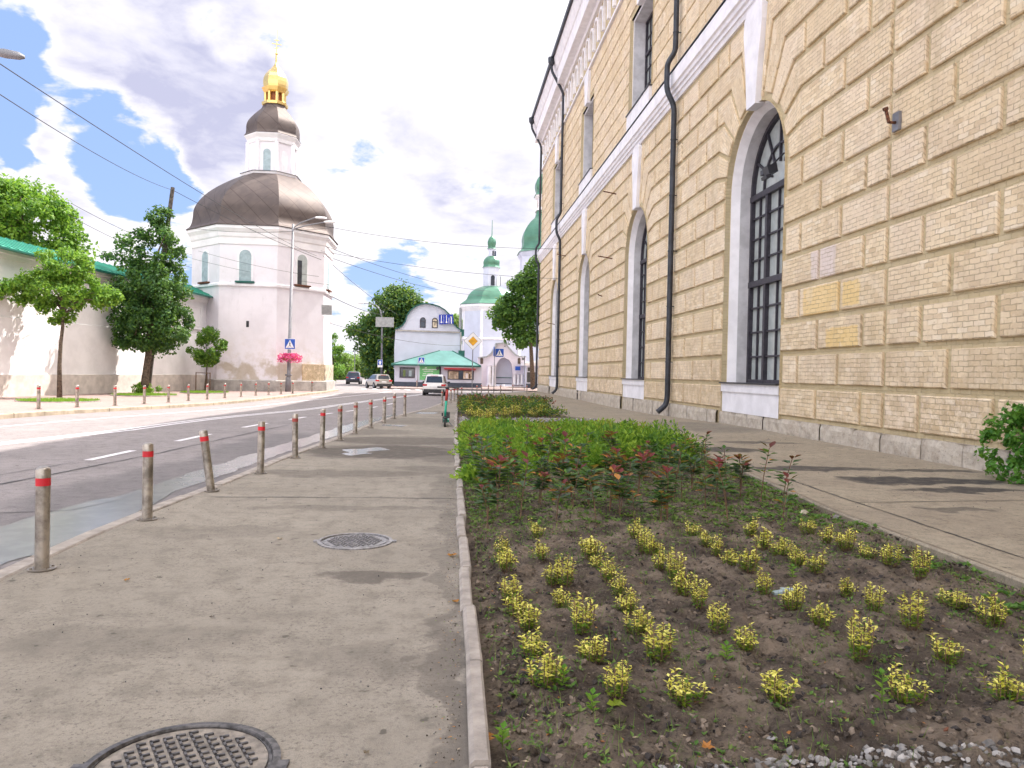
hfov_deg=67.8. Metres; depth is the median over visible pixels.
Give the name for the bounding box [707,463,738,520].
smoke bush sapling
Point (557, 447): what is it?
smoke bush sapling
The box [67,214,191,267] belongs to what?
cable
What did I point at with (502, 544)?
yellow shrub
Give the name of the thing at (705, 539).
yellow shrub
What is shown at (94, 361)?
perimeter wall
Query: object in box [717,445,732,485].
smoke bush sapling
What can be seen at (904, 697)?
yellow shrub
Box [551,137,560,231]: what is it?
window
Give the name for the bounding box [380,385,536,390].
plaza
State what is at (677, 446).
smoke bush sapling
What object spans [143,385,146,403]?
bollard
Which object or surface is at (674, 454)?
smoke bush sapling
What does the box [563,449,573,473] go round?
smoke bush sapling
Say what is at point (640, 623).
yellow shrub
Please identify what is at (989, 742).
stone
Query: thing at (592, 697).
weed plant
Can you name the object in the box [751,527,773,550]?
yellow shrub
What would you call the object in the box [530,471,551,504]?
smoke bush sapling
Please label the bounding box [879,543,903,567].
yellow shrub
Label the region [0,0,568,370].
sky
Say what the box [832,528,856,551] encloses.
yellow shrub
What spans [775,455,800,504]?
smoke bush sapling
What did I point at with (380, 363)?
road sign
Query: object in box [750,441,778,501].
smoke bush sapling
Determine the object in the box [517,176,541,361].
church
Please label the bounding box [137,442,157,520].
bollard
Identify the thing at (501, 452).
smoke bush sapling
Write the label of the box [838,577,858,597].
yellow shrub
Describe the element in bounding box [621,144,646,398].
window
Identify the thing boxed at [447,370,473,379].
serving window
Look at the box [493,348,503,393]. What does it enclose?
pedestrian crossing sign
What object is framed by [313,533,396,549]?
manhole cover
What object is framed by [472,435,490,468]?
smoke bush sapling
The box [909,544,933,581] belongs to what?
yellow shrub
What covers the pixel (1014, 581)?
path kerb
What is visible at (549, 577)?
yellow shrub
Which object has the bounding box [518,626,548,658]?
yellow shrub
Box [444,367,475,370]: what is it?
awning
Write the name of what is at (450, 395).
bollard
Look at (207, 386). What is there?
bollard
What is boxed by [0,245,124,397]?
street tree
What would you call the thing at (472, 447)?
smoke bush sapling
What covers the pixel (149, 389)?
sucker growth
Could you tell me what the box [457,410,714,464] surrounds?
soil
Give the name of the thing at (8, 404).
sidewalk
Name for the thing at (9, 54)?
street lamp
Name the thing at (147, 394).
grass
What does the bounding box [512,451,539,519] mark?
smoke bush sapling
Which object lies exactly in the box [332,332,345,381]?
tree
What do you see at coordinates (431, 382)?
car
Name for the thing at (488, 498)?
smoke bush sapling
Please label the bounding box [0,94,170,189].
cable
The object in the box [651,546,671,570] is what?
yellow shrub
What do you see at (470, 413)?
yellow shrub
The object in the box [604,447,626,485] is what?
smoke bush sapling
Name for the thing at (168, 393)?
bollard
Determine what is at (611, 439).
smoke bush sapling
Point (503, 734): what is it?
weed plant
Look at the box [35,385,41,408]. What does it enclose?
bollard
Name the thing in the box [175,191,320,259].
cable
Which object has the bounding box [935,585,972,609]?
yellow shrub
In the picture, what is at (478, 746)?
bed kerb
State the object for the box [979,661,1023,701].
yellow shrub
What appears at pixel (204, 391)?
grass
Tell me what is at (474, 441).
smoke bush sapling
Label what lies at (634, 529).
yellow shrub
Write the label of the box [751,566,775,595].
yellow shrub
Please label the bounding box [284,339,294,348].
pedestrian crossing sign
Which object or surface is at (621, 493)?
smoke bush sapling
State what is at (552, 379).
window
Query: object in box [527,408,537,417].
yellow shrub
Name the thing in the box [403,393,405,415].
bollard
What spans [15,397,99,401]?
grass
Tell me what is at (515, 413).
yellow shrub
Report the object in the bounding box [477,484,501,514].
smoke bush sapling
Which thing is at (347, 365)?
tree
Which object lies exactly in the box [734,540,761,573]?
yellow shrub
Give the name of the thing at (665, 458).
smoke bush sapling
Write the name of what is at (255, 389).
bollard
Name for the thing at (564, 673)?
weed plant
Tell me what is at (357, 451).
puddle
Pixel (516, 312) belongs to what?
maple tree
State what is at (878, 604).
yellow shrub
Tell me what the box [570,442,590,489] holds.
smoke bush sapling
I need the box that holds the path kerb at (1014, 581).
[557,412,1023,590]
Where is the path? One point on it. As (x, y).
(844, 471)
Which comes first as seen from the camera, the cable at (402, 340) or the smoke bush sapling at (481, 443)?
the smoke bush sapling at (481, 443)
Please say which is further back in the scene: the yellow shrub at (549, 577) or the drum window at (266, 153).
the drum window at (266, 153)
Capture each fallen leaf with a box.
[607,698,625,706]
[701,740,714,748]
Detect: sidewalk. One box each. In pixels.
[0,390,318,412]
[0,392,523,767]
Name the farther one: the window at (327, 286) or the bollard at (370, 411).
the window at (327, 286)
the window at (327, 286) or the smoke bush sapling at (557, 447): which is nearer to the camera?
the smoke bush sapling at (557, 447)
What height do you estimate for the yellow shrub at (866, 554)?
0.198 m
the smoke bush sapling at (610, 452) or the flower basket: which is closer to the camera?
the smoke bush sapling at (610, 452)
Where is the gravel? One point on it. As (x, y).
(903, 756)
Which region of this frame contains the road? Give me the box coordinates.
[0,378,586,569]
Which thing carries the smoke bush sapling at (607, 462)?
on the soil at (535, 504)
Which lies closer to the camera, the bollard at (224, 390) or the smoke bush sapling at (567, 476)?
the smoke bush sapling at (567, 476)
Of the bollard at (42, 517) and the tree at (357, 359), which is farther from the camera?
the tree at (357, 359)
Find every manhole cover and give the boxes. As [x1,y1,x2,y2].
[70,722,289,767]
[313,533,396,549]
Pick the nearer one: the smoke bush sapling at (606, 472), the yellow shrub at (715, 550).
the yellow shrub at (715, 550)
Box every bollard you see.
[27,466,56,572]
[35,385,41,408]
[75,385,78,406]
[112,385,117,405]
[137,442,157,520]
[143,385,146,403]
[167,385,169,402]
[186,384,189,400]
[199,429,218,492]
[206,384,208,398]
[224,383,225,397]
[254,382,257,395]
[254,421,266,473]
[290,413,300,458]
[317,409,326,447]
[336,405,342,440]
[351,402,358,433]
[368,399,372,427]
[381,397,385,422]
[391,393,396,418]
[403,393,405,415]
[440,390,443,405]
[449,388,451,402]
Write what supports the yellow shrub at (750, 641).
on the soil at (735, 701)
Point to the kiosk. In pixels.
(407, 371)
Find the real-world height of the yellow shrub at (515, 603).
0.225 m
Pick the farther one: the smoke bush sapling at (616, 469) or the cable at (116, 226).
the cable at (116, 226)
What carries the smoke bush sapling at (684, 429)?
on the soil at (535, 504)
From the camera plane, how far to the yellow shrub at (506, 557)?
5.98 m
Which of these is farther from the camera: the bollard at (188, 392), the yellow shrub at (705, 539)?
the bollard at (188, 392)
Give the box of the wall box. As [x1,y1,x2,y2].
[321,305,331,314]
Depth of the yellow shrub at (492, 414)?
25.71 m
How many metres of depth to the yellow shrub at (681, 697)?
3.79 m
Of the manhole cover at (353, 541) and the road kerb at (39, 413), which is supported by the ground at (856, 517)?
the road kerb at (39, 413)
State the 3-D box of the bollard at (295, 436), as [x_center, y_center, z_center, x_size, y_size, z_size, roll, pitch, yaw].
[-3.871,0.925,13.596,0.200,0.803,0.200,0,1,-5]
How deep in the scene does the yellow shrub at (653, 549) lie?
6.78 m
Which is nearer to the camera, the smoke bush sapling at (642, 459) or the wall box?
the smoke bush sapling at (642, 459)
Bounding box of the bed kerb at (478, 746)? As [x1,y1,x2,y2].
[453,408,490,767]
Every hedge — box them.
[447,415,704,482]
[456,392,569,416]
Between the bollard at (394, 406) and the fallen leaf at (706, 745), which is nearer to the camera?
the fallen leaf at (706, 745)
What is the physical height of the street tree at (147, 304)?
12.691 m
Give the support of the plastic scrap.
on the soil at (735, 701)
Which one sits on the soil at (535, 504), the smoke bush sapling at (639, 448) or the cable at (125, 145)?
the smoke bush sapling at (639, 448)
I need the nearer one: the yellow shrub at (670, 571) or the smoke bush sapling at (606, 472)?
the yellow shrub at (670, 571)
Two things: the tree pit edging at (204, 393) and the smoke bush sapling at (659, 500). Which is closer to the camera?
the smoke bush sapling at (659, 500)
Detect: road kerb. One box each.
[0,389,337,418]
[0,392,509,580]
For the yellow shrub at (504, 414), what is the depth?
26.36 m
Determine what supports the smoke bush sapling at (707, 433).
on the soil at (535, 504)
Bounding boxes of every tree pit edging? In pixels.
[14,398,100,402]
[110,393,177,396]
[180,392,228,393]
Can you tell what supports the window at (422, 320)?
in the gable house
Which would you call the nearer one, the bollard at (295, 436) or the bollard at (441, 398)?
the bollard at (295, 436)
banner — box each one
[420,366,438,379]
[439,314,453,323]
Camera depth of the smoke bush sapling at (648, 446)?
13.49 m
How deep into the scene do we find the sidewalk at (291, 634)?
4.79 m
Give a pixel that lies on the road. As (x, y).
(113, 478)
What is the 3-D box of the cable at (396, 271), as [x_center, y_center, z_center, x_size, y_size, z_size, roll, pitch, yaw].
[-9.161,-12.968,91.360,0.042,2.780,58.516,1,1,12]
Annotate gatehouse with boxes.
[521,361,538,387]
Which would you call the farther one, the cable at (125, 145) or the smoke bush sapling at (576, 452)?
the cable at (125, 145)
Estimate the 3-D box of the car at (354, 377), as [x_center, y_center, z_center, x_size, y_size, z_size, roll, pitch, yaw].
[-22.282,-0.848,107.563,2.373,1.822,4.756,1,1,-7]
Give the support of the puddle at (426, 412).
on the sidewalk at (291, 634)
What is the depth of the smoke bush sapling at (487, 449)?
10.55 m
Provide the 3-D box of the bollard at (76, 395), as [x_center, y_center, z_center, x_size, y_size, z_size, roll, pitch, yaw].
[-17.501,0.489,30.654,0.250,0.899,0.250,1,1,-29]
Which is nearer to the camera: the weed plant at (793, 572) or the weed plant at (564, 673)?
the weed plant at (564, 673)
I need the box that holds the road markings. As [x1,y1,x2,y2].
[0,388,429,459]
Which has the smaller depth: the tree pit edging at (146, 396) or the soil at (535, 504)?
the soil at (535, 504)
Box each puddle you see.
[0,414,397,564]
[342,447,388,455]
[382,424,406,426]
[415,412,436,413]
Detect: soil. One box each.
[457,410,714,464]
[460,460,820,513]
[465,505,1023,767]
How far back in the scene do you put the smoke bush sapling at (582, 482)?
9.35 m
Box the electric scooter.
[437,386,458,426]
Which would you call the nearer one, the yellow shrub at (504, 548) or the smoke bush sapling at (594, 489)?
the yellow shrub at (504, 548)
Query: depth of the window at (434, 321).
98.33 m
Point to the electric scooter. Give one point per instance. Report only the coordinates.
(446, 417)
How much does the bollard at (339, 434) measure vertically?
0.803 m
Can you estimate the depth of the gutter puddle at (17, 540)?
8.93 m
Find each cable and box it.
[0,64,315,255]
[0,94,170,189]
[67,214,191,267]
[71,203,191,254]
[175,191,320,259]
[193,227,332,232]
[200,251,318,276]
[320,225,538,248]
[323,251,558,278]
[323,256,401,316]
[326,246,482,290]
[327,256,485,295]
[330,295,381,314]
[330,323,459,345]
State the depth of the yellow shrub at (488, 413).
24.48 m
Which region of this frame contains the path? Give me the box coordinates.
[483,392,1023,577]
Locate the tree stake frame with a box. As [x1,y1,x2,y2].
[195,372,210,390]
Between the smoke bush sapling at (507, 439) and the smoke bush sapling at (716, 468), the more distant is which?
the smoke bush sapling at (507, 439)
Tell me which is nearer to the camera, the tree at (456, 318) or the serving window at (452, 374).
the serving window at (452, 374)
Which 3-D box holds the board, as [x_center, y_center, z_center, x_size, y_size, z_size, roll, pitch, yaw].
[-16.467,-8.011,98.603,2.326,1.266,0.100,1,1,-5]
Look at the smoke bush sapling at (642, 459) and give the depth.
10.09 m
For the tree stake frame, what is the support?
on the sidewalk at (8, 404)
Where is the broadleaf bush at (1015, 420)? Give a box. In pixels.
[974,397,1023,483]
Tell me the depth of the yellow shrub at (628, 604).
5.15 m
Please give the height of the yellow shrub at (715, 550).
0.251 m
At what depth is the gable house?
98.28 m
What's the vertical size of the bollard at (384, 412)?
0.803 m
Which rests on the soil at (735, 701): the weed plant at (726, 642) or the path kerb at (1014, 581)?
the weed plant at (726, 642)
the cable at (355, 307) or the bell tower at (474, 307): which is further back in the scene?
the bell tower at (474, 307)
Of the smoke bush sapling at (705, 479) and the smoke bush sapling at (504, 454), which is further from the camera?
the smoke bush sapling at (504, 454)
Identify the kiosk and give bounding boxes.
[391,350,481,387]
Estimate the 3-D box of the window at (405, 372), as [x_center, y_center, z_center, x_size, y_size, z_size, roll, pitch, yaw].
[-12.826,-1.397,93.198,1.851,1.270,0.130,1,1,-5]
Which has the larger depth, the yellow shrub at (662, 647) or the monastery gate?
the monastery gate
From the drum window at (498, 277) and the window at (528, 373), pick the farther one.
the drum window at (498, 277)
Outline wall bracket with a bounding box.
[882,107,901,132]
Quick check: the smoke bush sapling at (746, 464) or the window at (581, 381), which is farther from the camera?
the window at (581, 381)
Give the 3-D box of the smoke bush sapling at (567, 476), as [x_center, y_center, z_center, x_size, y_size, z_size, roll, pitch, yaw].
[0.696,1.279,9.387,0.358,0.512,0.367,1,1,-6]
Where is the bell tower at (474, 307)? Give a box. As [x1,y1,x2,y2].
[459,220,519,385]
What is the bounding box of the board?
[376,317,393,326]
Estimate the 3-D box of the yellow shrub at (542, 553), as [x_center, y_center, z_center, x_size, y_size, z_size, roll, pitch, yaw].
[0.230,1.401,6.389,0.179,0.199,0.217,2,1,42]
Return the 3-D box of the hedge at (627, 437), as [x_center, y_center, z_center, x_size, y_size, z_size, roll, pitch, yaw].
[1.362,1.069,16.982,5.592,0.818,12.116,1,1,-5]
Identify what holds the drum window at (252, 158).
in the corner tower at (268, 190)
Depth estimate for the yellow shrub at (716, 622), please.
4.75 m
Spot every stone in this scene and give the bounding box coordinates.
[786,745,792,755]
[906,708,915,712]
[982,739,995,747]
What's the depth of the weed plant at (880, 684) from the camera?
3.84 m
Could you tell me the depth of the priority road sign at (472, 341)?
58.51 m
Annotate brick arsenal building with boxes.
[529,0,1023,478]
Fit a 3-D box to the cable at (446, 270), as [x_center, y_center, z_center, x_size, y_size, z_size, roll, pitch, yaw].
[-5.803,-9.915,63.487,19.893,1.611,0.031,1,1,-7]
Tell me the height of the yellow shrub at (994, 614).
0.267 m
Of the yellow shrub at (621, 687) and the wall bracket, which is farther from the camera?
the wall bracket
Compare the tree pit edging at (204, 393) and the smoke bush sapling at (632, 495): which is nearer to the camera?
the smoke bush sapling at (632, 495)
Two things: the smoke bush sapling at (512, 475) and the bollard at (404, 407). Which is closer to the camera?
the smoke bush sapling at (512, 475)
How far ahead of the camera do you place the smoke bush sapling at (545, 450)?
11.60 m
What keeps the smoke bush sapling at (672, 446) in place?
on the soil at (535, 504)
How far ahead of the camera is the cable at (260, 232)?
59.73 m
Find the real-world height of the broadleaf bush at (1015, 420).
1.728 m
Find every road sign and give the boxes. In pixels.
[378,360,382,366]
[464,332,481,394]
[522,356,524,389]
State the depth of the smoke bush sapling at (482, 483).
9.23 m
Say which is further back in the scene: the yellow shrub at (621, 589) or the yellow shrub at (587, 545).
the yellow shrub at (587, 545)
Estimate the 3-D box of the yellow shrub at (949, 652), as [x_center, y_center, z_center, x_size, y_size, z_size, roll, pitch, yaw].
[2.503,1.515,4.365,0.240,0.202,0.181,1,1,-3]
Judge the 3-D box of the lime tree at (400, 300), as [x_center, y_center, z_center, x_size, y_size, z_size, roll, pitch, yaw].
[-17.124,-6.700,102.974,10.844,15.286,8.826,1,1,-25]
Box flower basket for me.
[277,353,302,362]
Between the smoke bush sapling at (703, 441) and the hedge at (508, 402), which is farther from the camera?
the hedge at (508, 402)
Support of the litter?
on the sidewalk at (291, 634)
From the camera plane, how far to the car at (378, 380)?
83.49 m
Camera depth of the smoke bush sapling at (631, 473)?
9.63 m
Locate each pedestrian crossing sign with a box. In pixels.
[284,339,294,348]
[417,357,424,386]
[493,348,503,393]
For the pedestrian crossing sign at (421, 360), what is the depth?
89.39 m
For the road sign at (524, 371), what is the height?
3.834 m
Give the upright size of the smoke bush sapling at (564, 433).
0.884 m
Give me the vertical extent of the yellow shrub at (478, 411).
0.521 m
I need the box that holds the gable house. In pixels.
[394,303,464,381]
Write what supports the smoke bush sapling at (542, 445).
on the soil at (535, 504)
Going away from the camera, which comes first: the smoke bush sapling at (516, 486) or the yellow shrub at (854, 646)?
the yellow shrub at (854, 646)
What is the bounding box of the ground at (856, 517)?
[458,395,1023,578]
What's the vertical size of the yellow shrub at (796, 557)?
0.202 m
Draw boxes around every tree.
[0,173,99,259]
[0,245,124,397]
[99,204,195,388]
[186,325,227,389]
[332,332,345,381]
[334,352,354,379]
[342,278,427,385]
[345,352,364,372]
[451,313,462,328]
[485,255,540,388]
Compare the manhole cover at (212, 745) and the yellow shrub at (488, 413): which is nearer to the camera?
the manhole cover at (212, 745)
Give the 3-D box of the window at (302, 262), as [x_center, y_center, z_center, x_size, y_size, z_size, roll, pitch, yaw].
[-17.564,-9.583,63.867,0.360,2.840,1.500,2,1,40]
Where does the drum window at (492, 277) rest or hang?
in the bell tower at (474, 307)
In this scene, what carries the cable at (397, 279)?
attached to the bell tower at (474, 307)
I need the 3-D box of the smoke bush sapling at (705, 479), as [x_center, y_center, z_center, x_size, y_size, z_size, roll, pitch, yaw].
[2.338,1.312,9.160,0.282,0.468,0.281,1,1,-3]
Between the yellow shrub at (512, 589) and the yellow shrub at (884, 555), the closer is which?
the yellow shrub at (512, 589)
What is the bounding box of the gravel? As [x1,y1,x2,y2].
[458,416,1023,767]
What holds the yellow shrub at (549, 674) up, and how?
on the soil at (735, 701)
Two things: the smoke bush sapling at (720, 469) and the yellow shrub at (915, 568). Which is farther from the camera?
the smoke bush sapling at (720, 469)
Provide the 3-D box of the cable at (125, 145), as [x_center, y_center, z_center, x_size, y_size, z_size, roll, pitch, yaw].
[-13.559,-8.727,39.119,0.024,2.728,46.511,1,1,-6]
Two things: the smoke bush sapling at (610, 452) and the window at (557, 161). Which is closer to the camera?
the smoke bush sapling at (610, 452)
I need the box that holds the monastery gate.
[478,342,525,386]
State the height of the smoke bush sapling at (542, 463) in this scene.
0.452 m
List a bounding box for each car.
[346,371,361,383]
[365,374,391,388]
[423,374,449,395]
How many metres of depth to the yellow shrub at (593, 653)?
4.26 m
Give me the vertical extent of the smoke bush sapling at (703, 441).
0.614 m
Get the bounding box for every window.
[197,250,209,283]
[235,248,254,282]
[250,150,254,169]
[263,149,270,169]
[281,151,287,172]
[294,253,310,287]
[326,260,331,292]
[399,367,414,377]
[420,317,425,327]
[432,318,437,327]
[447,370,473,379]
[491,275,494,284]
[497,276,499,285]
[527,372,529,381]
[549,244,557,386]
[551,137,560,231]
[576,208,588,391]
[578,70,593,193]
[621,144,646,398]
[625,0,652,130]
[719,0,784,418]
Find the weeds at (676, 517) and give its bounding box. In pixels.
[458,448,1023,767]
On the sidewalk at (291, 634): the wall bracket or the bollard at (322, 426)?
the bollard at (322, 426)
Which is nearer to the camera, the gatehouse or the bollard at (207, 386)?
the bollard at (207, 386)
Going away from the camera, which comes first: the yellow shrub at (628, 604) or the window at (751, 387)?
the yellow shrub at (628, 604)
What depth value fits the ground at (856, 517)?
9.27 m
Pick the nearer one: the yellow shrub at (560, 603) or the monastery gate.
the yellow shrub at (560, 603)
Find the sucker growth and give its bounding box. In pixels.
[131,381,162,392]
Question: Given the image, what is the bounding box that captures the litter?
[426,478,461,767]
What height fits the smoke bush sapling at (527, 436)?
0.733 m
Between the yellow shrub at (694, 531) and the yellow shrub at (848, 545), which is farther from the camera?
the yellow shrub at (694, 531)
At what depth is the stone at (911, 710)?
3.66 m
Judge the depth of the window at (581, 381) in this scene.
57.69 m
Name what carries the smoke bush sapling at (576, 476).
on the soil at (735, 701)
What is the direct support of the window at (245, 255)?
in the corner tower at (268, 190)
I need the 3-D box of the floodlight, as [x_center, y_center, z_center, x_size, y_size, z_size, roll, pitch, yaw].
[8.254,-6.797,23.615,0.523,0.787,1.536,1,1,-29]
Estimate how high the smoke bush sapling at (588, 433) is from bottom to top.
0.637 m
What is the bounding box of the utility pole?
[149,187,174,386]
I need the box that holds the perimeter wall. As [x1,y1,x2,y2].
[0,237,212,396]
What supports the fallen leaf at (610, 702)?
on the soil at (735, 701)
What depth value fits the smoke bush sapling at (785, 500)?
8.19 m
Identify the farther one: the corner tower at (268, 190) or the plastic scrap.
the corner tower at (268, 190)
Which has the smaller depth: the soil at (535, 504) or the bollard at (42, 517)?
the bollard at (42, 517)
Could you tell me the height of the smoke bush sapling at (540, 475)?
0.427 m
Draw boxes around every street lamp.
[0,48,24,59]
[285,216,335,391]
[358,302,382,373]
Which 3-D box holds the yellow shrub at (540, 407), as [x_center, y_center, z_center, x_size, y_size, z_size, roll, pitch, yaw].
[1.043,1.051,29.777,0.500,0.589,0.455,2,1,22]
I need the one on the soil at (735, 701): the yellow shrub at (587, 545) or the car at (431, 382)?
the yellow shrub at (587, 545)
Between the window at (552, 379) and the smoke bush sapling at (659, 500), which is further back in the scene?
the window at (552, 379)
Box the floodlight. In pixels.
[760,152,784,180]
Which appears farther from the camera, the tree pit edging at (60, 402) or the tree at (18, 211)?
the tree at (18, 211)
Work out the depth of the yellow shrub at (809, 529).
7.95 m
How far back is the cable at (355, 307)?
75.87 m
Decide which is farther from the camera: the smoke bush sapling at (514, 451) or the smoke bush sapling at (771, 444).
the smoke bush sapling at (514, 451)
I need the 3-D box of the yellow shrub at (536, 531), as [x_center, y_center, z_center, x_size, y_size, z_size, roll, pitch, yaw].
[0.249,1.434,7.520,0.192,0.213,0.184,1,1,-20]
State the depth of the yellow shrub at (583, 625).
4.65 m
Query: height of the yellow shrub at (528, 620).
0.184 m
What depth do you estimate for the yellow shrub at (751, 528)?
7.70 m
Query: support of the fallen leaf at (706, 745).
on the soil at (735, 701)
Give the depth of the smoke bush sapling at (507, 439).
13.65 m
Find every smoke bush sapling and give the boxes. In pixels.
[462,430,480,459]
[466,434,485,454]
[471,442,493,481]
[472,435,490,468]
[473,477,488,493]
[474,484,492,530]
[475,454,499,496]
[477,434,494,457]
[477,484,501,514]
[483,455,514,510]
[494,440,515,489]
[496,450,508,459]
[500,435,513,447]
[501,457,526,493]
[507,449,520,465]
[508,460,523,491]
[509,472,524,502]
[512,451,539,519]
[520,424,533,446]
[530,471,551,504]
[531,437,549,457]
[532,471,551,502]
[533,457,551,473]
[542,426,560,463]
[546,479,573,518]
[550,441,560,452]
[550,452,573,493]
[553,431,576,488]
[556,468,579,505]
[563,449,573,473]
[567,443,584,458]
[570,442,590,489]
[570,463,586,509]
[572,464,604,504]
[580,431,594,451]
[581,469,603,521]
[598,464,629,510]
[599,447,616,473]
[601,430,619,448]
[602,454,616,472]
[603,461,618,495]
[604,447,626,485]
[607,473,636,514]
[612,454,633,482]
[620,459,637,501]
[624,484,643,522]
[631,452,653,496]
[632,445,645,458]
[637,450,655,480]
[642,441,656,475]
[644,443,657,463]
[647,489,672,520]
[649,465,681,519]
[656,446,675,476]
[657,443,675,488]
[665,444,689,499]
[666,449,679,471]
[672,437,686,470]
[672,454,691,497]
[677,428,693,452]
[681,453,704,488]
[688,440,702,457]
[695,438,708,465]
[695,451,709,479]
[695,474,716,507]
[696,431,713,469]
[700,447,712,471]
[705,457,730,502]
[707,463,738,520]
[711,454,725,493]
[714,466,732,507]
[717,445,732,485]
[728,454,754,497]
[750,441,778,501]
[774,472,798,529]
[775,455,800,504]
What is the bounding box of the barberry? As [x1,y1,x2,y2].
[456,393,555,412]
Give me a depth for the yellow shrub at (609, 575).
5.89 m
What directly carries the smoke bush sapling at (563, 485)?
on the soil at (735, 701)
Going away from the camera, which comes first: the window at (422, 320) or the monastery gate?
the window at (422, 320)
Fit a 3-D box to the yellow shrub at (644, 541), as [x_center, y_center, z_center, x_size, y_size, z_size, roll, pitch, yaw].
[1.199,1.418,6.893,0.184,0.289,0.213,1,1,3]
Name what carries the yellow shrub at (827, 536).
on the soil at (735, 701)
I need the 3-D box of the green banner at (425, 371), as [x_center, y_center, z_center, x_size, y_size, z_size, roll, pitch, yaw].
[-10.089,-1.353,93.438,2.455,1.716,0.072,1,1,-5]
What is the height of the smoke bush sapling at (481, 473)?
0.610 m
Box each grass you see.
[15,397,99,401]
[112,392,176,395]
[180,390,228,392]
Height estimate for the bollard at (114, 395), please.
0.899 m
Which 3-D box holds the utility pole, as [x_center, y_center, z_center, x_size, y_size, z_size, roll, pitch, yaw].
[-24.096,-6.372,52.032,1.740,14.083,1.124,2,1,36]
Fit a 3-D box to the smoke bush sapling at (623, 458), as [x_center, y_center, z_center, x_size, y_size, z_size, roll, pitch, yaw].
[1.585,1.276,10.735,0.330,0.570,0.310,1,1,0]
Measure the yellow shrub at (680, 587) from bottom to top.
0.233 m
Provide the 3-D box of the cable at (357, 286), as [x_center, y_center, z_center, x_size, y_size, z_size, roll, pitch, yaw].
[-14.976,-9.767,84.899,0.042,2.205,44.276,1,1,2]
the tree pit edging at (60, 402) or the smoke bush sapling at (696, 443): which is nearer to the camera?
the smoke bush sapling at (696, 443)
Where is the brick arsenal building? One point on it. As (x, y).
(850, 272)
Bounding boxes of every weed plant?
[493,721,510,748]
[556,663,569,685]
[586,687,600,712]
[718,640,734,658]
[787,564,797,576]
[872,667,890,703]
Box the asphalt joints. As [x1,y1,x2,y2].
[0,425,1023,557]
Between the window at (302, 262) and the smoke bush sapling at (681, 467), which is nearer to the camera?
the smoke bush sapling at (681, 467)
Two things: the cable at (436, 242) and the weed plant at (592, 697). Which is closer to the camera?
the weed plant at (592, 697)
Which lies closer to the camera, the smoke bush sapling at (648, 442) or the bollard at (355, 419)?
the smoke bush sapling at (648, 442)
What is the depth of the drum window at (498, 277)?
121.10 m
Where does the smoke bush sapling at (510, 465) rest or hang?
on the soil at (535, 504)
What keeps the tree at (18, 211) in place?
on the ground at (856, 517)
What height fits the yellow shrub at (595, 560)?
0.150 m
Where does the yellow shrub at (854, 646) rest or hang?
on the soil at (735, 701)
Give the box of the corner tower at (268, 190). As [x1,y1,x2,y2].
[186,30,337,390]
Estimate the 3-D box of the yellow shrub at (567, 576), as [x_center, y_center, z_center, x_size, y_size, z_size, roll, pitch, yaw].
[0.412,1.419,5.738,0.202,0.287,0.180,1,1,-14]
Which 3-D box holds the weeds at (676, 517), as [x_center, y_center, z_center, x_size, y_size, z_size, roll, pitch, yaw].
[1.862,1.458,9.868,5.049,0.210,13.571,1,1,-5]
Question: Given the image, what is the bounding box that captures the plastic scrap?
[772,587,795,594]
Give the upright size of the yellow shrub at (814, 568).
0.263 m
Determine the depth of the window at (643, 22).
42.08 m
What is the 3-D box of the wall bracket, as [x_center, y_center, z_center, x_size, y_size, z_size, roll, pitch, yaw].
[8.269,-5.794,16.631,0.357,0.519,0.240,1,1,-5]
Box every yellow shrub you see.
[465,404,474,418]
[473,409,483,418]
[479,408,490,418]
[490,409,496,419]
[493,547,512,563]
[494,532,509,552]
[496,405,510,418]
[497,547,517,573]
[497,573,521,603]
[501,586,531,618]
[511,403,522,417]
[513,604,541,631]
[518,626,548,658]
[525,648,566,687]
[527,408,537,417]
[528,518,545,537]
[529,539,550,559]
[534,404,544,417]
[541,553,561,587]
[550,586,572,607]
[554,554,577,587]
[569,590,598,634]
[575,634,608,664]
[577,535,599,550]
[579,535,606,559]
[588,553,608,569]
[597,556,619,582]
[600,659,632,700]
[609,566,629,597]
[612,587,640,613]
[623,605,654,634]
[627,517,646,538]
[635,525,654,553]
[638,534,663,554]
[640,621,677,663]
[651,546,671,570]
[664,547,686,581]
[664,665,712,706]
[669,567,696,596]
[685,517,702,536]
[689,574,711,609]
[698,525,715,547]
[706,600,734,633]
[708,530,722,556]
[719,549,738,565]
[731,622,758,651]
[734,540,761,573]
[743,514,760,536]
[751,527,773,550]
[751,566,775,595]
[760,668,799,705]
[766,536,792,555]
[778,582,806,610]
[787,544,807,565]
[799,515,816,534]
[802,547,827,574]
[806,600,835,629]
[818,523,841,543]
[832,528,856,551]
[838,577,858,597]
[845,608,877,662]
[857,538,879,559]
[862,580,887,611]
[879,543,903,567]
[885,656,932,705]
[897,588,927,630]
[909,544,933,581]
[927,628,970,664]
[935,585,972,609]
[972,591,1009,626]
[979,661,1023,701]
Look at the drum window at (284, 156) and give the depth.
66.11 m

